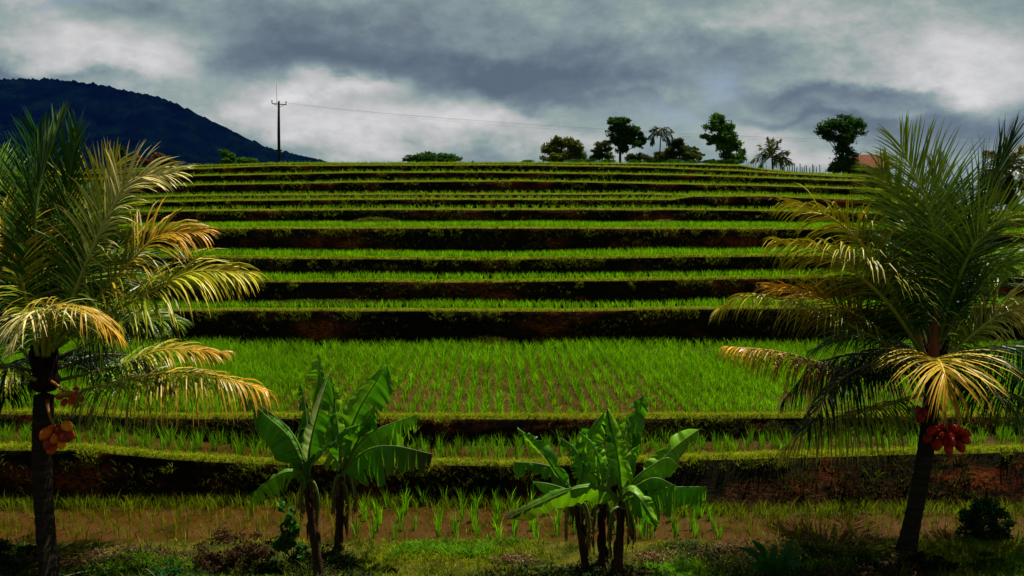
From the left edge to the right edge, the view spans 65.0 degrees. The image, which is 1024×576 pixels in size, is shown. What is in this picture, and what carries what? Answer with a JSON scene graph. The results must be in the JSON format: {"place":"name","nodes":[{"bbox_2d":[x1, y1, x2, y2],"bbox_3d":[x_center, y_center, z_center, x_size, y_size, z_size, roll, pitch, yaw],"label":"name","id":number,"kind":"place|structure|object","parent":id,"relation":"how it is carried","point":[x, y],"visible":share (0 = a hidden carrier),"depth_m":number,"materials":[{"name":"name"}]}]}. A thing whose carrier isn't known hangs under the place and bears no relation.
{"place":"outdoors","nodes":[
{"label":"outdoors","id":0,"kind":"place"},
{"bbox_2d":[0,77,325,172],"bbox_3d":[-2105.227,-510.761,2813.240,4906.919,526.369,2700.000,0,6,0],"label":"mountain","id":1,"kind":"structure","parent":0,"point":[185,135],"depth_m":2780.67,"materials":[{"name":"blue"}]},
{"bbox_2d":[0,162,1023,575],"bbox_3d":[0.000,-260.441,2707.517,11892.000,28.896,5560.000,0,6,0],"label":"terraced ground","id":2,"kind":"structure","parent":0,"point":[714,478],"depth_m":25.08,"materials":[{"name":"brown soil"}]},
{"bbox_2d":[0,538,37,575],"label":"scrub","id":3,"kind":"object","parent":2,"relation":"on","point":[14,566],"visible":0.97,"depth_m":12.02,"materials":[{"name":"green plant"}]},
{"bbox_2d":[66,564,154,575],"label":"dead stalk","id":4,"kind":"object","parent":2,"relation":"on","point":[100,569],"visible":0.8,"depth_m":11.86,"materials":[{"name":"brown plant"}]},
{"bbox_2d":[59,540,176,569],"bbox_3d":[-6.249,4.226,12.570,1.982,0.293,1.418,0,6,0],"label":"shrub","id":5,"kind":"object","parent":2,"relation":"on","point":[98,553],"visible":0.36,"depth_m":12.58,"materials":[{"name":"brown plant"}]},
{"bbox_2d":[111,145,129,164],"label":"tree","id":6,"kind":"object","parent":2,"relation":"on","point":[122,151],"visible":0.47,"depth_m":69.04,"materials":[{"name":"green plant"}]},
{"bbox_2d":[0,99,283,575],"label":"coconut palm","id":7,"kind":"object","parent":2,"relation":"on","point":[49,281],"visible":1,"depth_m":11.66,"materials":[{"name":"green plant"}]},
{"bbox_2d":[131,155,155,167],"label":"shrub","id":8,"kind":"object","parent":2,"relation":"on","point":[147,161],"visible":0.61,"depth_m":64.07,"materials":[{"name":"plant"}]},
{"bbox_2d":[152,152,178,166],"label":"shrub","id":9,"kind":"object","parent":2,"relation":"on","point":[156,155],"visible":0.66,"depth_m":65.16,"materials":[{"name":"green plant"}]},
{"bbox_2d":[147,556,184,575],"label":"green shrub","id":10,"kind":"object","parent":2,"relation":"on","point":[177,570],"visible":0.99,"depth_m":11.85,"materials":[{"name":"green plant"}]},
{"bbox_2d":[218,149,238,163],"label":"tree","id":11,"kind":"object","parent":2,"relation":"on","point":[229,158],"visible":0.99,"depth_m":78.92,"materials":[{"name":"green plant"}]},
{"bbox_2d":[190,526,279,571],"bbox_3d":[-4.245,4.015,12.295,1.348,0.667,0.715,0,6,0],"label":"brown shrub","id":12,"kind":"object","parent":2,"relation":"on","point":[255,551],"visible":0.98,"depth_m":12.22,"materials":[{"name":"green plant"}]},
{"bbox_2d":[236,157,258,163],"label":"bush","id":13,"kind":"object","parent":2,"relation":"on","point":[247,160],"visible":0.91,"depth_m":80.95,"materials":[{"name":"green plant"}]},
{"bbox_2d":[241,561,312,575],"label":"scrub","id":14,"kind":"object","parent":2,"relation":"on","point":[260,567],"visible":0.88,"depth_m":12.02,"materials":[{"name":"green plant"}]},
{"bbox_2d":[271,82,286,161],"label":"utility pole","id":15,"kind":"object","parent":2,"relation":"on","point":[278,150],"visible":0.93,"depth_m":78.75,"materials":[{"name":"metal"}]},
{"bbox_2d":[292,103,987,142],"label":"power wire","id":16,"kind":"object","parent":15,"relation":"attached to","point":[597,128],"visible":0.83,"depth_m":106.12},
{"bbox_2d":[308,106,982,146],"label":"power wire","id":17,"kind":"object","parent":15,"relation":"attached to","point":[649,134],"visible":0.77,"depth_m":109.00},
{"bbox_2d":[313,105,983,144],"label":"power wire","id":18,"kind":"object","parent":15,"relation":"attached to","point":[649,132],"visible":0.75,"depth_m":110.35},
{"bbox_2d":[241,354,336,575],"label":"banana plant","id":19,"kind":"object","parent":2,"relation":"on","point":[285,445],"visible":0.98,"depth_m":11.68,"materials":[{"name":"green plant"}]},
{"bbox_2d":[269,499,308,571],"bbox_3d":[-3.398,3.770,12.218,0.592,1.147,0.380,0,6,0],"label":"leafy plant","id":20,"kind":"object","parent":2,"relation":"on","point":[284,540],"visible":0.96,"depth_m":12.17,"materials":[{"name":"green plant"}]},
{"bbox_2d":[232,298,445,307],"bbox_3d":[-5.636,0.479,26.129,7.586,0.350,1.089,0,6,0],"label":"weedy ledge","id":21,"kind":"object","parent":2,"relation":"on","point":[338,300],"visible":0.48,"depth_m":25.96,"materials":[{"name":"green plant"}]},
{"bbox_2d":[331,554,366,567],"bbox_3d":[-2.570,4.202,12.398,0.650,0.255,0.295,1,6,15],"label":"weed","id":22,"kind":"object","parent":2,"relation":"on","point":[338,558],"visible":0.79,"depth_m":12.35,"materials":[{"name":"green plant"}]},
{"bbox_2d":[323,364,431,551],"bbox_3d":[-2.156,2.906,12.887,1.823,3.388,0.729,0,6,0],"label":"banana plant","id":23,"kind":"object","parent":2,"relation":"on","point":[357,418],"visible":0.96,"depth_m":12.88,"materials":[{"name":"green plant"}]},
{"bbox_2d":[355,216,401,225],"bbox_3d":[-5.619,-2.707,32.898,2.842,0.476,1.309,0,6,0],"label":"grass mound","id":24,"kind":"object","parent":2,"relation":"on","point":[372,219],"depth_m":32.77,"materials":[{"name":"green plant"}]},
{"bbox_2d":[402,151,462,162],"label":"shrub","id":25,"kind":"object","parent":2,"relation":"on","point":[428,156],"visible":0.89,"depth_m":73.62,"materials":[{"name":"green plant"}]},
{"bbox_2d":[0,534,941,575],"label":"verge weeds","id":26,"kind":"object","parent":2,"relation":"on","point":[598,573],"visible":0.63,"depth_m":12.27,"materials":[{"name":"green plant"}]},
{"bbox_2d":[60,168,883,181],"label":"rice seedlings","id":27,"kind":"object","parent":2,"relation":"on","point":[509,170],"visible":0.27,"depth_m":45.44,"materials":[{"name":"green plant"}]},
{"bbox_2d":[74,162,879,179],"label":"rice seedlings","id":28,"kind":"object","parent":2,"relation":"on","point":[498,163],"visible":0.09,"depth_m":48.31,"materials":[{"name":"green plant"}]},
{"bbox_2d":[461,335,518,350],"bbox_3d":[-0.795,1.662,24.997,2.242,0.500,1.253,0,6,0],"label":"grass mound","id":29,"kind":"object","parent":2,"relation":"on","point":[486,339],"depth_m":24.81,"materials":[{"name":"green plant"}]},
{"bbox_2d":[92,160,906,186],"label":"rice seedlings","id":30,"kind":"object","parent":2,"relation":"on","point":[497,161],"visible":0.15,"depth_m":52.38,"materials":[{"name":"green plant"}]},
{"bbox_2d":[1,190,1000,215],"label":"rice seedlings","id":31,"kind":"object","parent":2,"relation":"on","point":[501,196],"visible":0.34,"depth_m":37.24,"materials":[{"name":"green plant"}]},
{"bbox_2d":[4,189,1006,214],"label":"rice seedlings","id":32,"kind":"object","parent":2,"relation":"on","point":[420,192],"visible":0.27,"depth_m":39.70,"materials":[{"name":"green plant"}]},
{"bbox_2d":[0,161,1023,464],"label":"lip grass","id":33,"kind":"structure","parent":2,"relation":"on","point":[452,459],"depth_m":25.39,"materials":[{"name":"green plant"}]},
{"bbox_2d":[0,334,1023,413],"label":"rice seedlings","id":34,"kind":"object","parent":2,"relation":"on","point":[292,366],"visible":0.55,"depth_m":20.53,"materials":[{"name":"green plant"}]},
{"bbox_2d":[0,164,1023,511],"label":"bank weeds","id":35,"kind":"object","parent":2,"relation":"on","point":[164,422],"visible":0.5,"depth_m":16.58,"materials":[{"name":"green plant"}]},
{"bbox_2d":[0,484,1023,539],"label":"rice seedlings","id":36,"kind":"object","parent":2,"relation":"on","point":[495,506],"visible":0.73,"depth_m":14.41,"materials":[{"name":"green plant"}]},
{"bbox_2d":[0,419,1023,459],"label":"rice seedlings","id":37,"kind":"object","parent":2,"relation":"on","point":[484,452],"visible":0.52,"depth_m":15.87,"materials":[{"name":"green plant"}]},
{"bbox_2d":[2,525,1023,575],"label":"verge grass","id":38,"kind":"structure","parent":2,"relation":"on","point":[476,549],"depth_m":12.57,"materials":[{"name":"green plant"}]},
{"bbox_2d":[487,550,544,566],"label":"dry litter","id":39,"kind":"object","parent":2,"relation":"on","point":[509,557],"visible":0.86,"depth_m":12.53,"materials":[{"name":"brown plant"}]},
{"bbox_2d":[36,177,996,212],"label":"rice seedlings","id":40,"kind":"object","parent":2,"relation":"on","point":[580,179],"visible":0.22,"depth_m":42.44,"materials":[{"name":"green plant"}]},
{"bbox_2d":[79,295,1023,308],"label":"rice seedlings","id":41,"kind":"object","parent":2,"relation":"on","point":[504,304],"visible":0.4,"depth_m":25.73,"materials":[{"name":"green plant"}]},
{"bbox_2d":[514,411,605,575],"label":"banana plant","id":42,"kind":"object","parent":2,"relation":"on","point":[595,432],"visible":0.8,"depth_m":12.04,"materials":[{"name":"green plant"}]},
{"bbox_2d":[99,203,1020,218],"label":"rice seedlings","id":43,"kind":"object","parent":2,"relation":"on","point":[468,206],"visible":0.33,"depth_m":34.50,"materials":[{"name":"green plant"}]},
{"bbox_2d":[102,245,1023,257],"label":"rice seedlings","id":44,"kind":"object","parent":2,"relation":"on","point":[570,253],"visible":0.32,"depth_m":28.46,"materials":[{"name":"green plant"}]},
{"bbox_2d":[102,263,1023,279],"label":"rice seedlings","id":45,"kind":"object","parent":2,"relation":"on","point":[279,275],"visible":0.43,"depth_m":27.00,"materials":[{"name":"green plant"}]},
{"bbox_2d":[539,135,587,161],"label":"round tree","id":46,"kind":"object","parent":2,"relation":"on","point":[556,147],"visible":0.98,"depth_m":93.48,"materials":[{"name":"green plant"}]},
{"bbox_2d":[115,219,1023,232],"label":"rice seedlings","id":47,"kind":"object","parent":2,"relation":"on","point":[520,223],"visible":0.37,"depth_m":30.83,"materials":[{"name":"green plant"}]},
{"bbox_2d":[565,158,615,162],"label":"bush","id":48,"kind":"object","parent":2,"relation":"on","point":[587,160],"visible":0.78,"depth_m":91.27,"materials":[{"name":"green plant"}]},
{"bbox_2d":[589,140,615,160],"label":"bushy tree","id":49,"kind":"object","parent":2,"relation":"on","point":[601,147],"visible":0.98,"depth_m":98.43,"materials":[{"name":"green plant"}]},
{"bbox_2d":[502,407,706,574],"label":"banana plant","id":50,"kind":"object","parent":2,"relation":"on","point":[660,465],"visible":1,"depth_m":11.80,"materials":[{"name":"green plant"}]},
{"bbox_2d":[569,394,648,568],"bbox_3d":[1.606,3.181,12.473,1.499,2.903,0.729,-3,6,-28],"label":"banana plant","id":51,"kind":"object","parent":2,"relation":"on","point":[631,427],"visible":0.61,"depth_m":12.21,"materials":[{"name":"green plant"}]},
{"bbox_2d":[572,562,650,575],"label":"weed","id":52,"kind":"object","parent":2,"relation":"on","point":[631,568],"visible":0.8,"depth_m":12.01,"materials":[{"name":"green plant"}]},
{"bbox_2d":[605,116,646,162],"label":"tall tree","id":53,"kind":"object","parent":2,"relation":"on","point":[622,135],"visible":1,"depth_m":96.07,"materials":[{"name":"green plant"}]},
{"bbox_2d":[624,146,653,162],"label":"scrub tree","id":54,"kind":"object","parent":2,"relation":"on","point":[638,156],"visible":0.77,"depth_m":98.77,"materials":[{"name":"green plant"}]},
{"bbox_2d":[623,546,689,566],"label":"dry litter","id":55,"kind":"object","parent":2,"relation":"on","point":[648,555],"visible":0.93,"depth_m":12.59,"materials":[{"name":"brown plant"}]},
{"bbox_2d":[647,125,674,158],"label":"coconut palm","id":56,"kind":"object","parent":2,"relation":"on","point":[661,132],"visible":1,"depth_m":93.18,"materials":[{"name":"green plant"}]},
{"bbox_2d":[650,219,677,222],"bbox_3d":[6.227,-2.659,32.925,1.696,0.385,1.136,0,6,0],"label":"grass mound","id":57,"kind":"object","parent":2,"relation":"on","point":[668,220],"depth_m":32.80,"materials":[{"name":"green plant"}]},
{"bbox_2d":[627,159,702,163],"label":"bush","id":58,"kind":"object","parent":2,"relation":"on","point":[689,161],"visible":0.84,"depth_m":91.83,"materials":[{"name":"green plant"}]},
{"bbox_2d":[652,137,704,161],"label":"dark tree","id":59,"kind":"object","parent":2,"relation":"on","point":[686,152],"visible":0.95,"depth_m":96.38,"materials":[{"name":"green plant"}]},
{"bbox_2d":[673,535,765,556],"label":"dry litter","id":60,"kind":"object","parent":2,"relation":"on","point":[712,548],"visible":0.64,"depth_m":12.92,"materials":[{"name":"brown plant"}]},
{"bbox_2d":[701,158,744,164],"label":"bush","id":61,"kind":"object","parent":2,"relation":"on","point":[728,161],"visible":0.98,"depth_m":88.62,"materials":[{"name":"green plant"}]},
{"bbox_2d":[699,112,747,159],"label":"tall tree","id":62,"kind":"object","parent":2,"relation":"on","point":[725,141],"visible":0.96,"depth_m":90.17,"materials":[{"name":"green plant"}]},
{"bbox_2d":[705,553,757,572],"bbox_3d":[3.402,4.215,12.241,0.991,0.267,0.504,0,6,0],"label":"ground cover","id":63,"kind":"object","parent":2,"relation":"on","point":[745,561],"visible":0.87,"depth_m":12.26,"materials":[{"name":"green plant"}]},
{"bbox_2d":[739,540,804,575],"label":"palm seedling","id":64,"kind":"object","parent":2,"relation":"on","point":[783,562],"visible":1,"depth_m":11.80,"materials":[{"name":"green plant"}]},
{"bbox_2d":[750,136,793,170],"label":"coconut palm","id":65,"kind":"object","parent":2,"relation":"on","point":[778,157],"visible":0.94,"depth_m":71.05,"materials":[{"name":"green plant"}]},
{"bbox_2d":[811,114,868,174],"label":"umbrella tree","id":66,"kind":"object","parent":2,"relation":"on","point":[845,126],"visible":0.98,"depth_m":78.49,"materials":[{"name":"green plant"}]},
{"bbox_2d":[708,110,1023,553],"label":"coconut palm","id":67,"kind":"object","parent":2,"relation":"on","point":[932,355],"visible":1,"depth_m":12.24,"materials":[{"name":"green plant"}]},
{"bbox_2d":[845,155,893,177],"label":"hut","id":68,"kind":"object","parent":2,"relation":"on","point":[865,159],"visible":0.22,"depth_m":83.74,"materials":[{"name":"brick"}]},
{"bbox_2d":[955,493,1017,541],"bbox_3d":[7.912,3.893,13.424,0.966,0.856,0.650,2,6,21],"label":"dark shrub","id":69,"kind":"object","parent":2,"relation":"on","point":[973,521],"visible":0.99,"depth_m":13.33,"materials":[{"name":"green plant"}]},
{"bbox_2d":[975,173,1018,209],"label":"tree","id":70,"kind":"object","parent":2,"relation":"on","point":[1014,190],"visible":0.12,"depth_m":61.22,"materials":[{"name":"green plant"}]},
{"bbox_2d":[977,137,1023,211],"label":"tree","id":71,"kind":"object","parent":2,"relation":"on","point":[1012,167],"visible":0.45,"depth_m":44.43,"materials":[{"name":"green plant"}]},
{"bbox_2d":[0,0,1023,209],"label":"sky","id":72,"kind":"structure","parent":0,"point":[773,68],"materials":[{"name":"grey"}]},
{"bbox_2d":[882,561,899,571],"bbox_3d":[5.779,4.260,12.271,0.320,0.191,0.216,0,6,0],"label":"rock","id":73,"kind":"object","parent":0,"point":[889,565],"visible":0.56,"depth_m":12.18,"materials":[{"name":"grey stone"}]}
]}

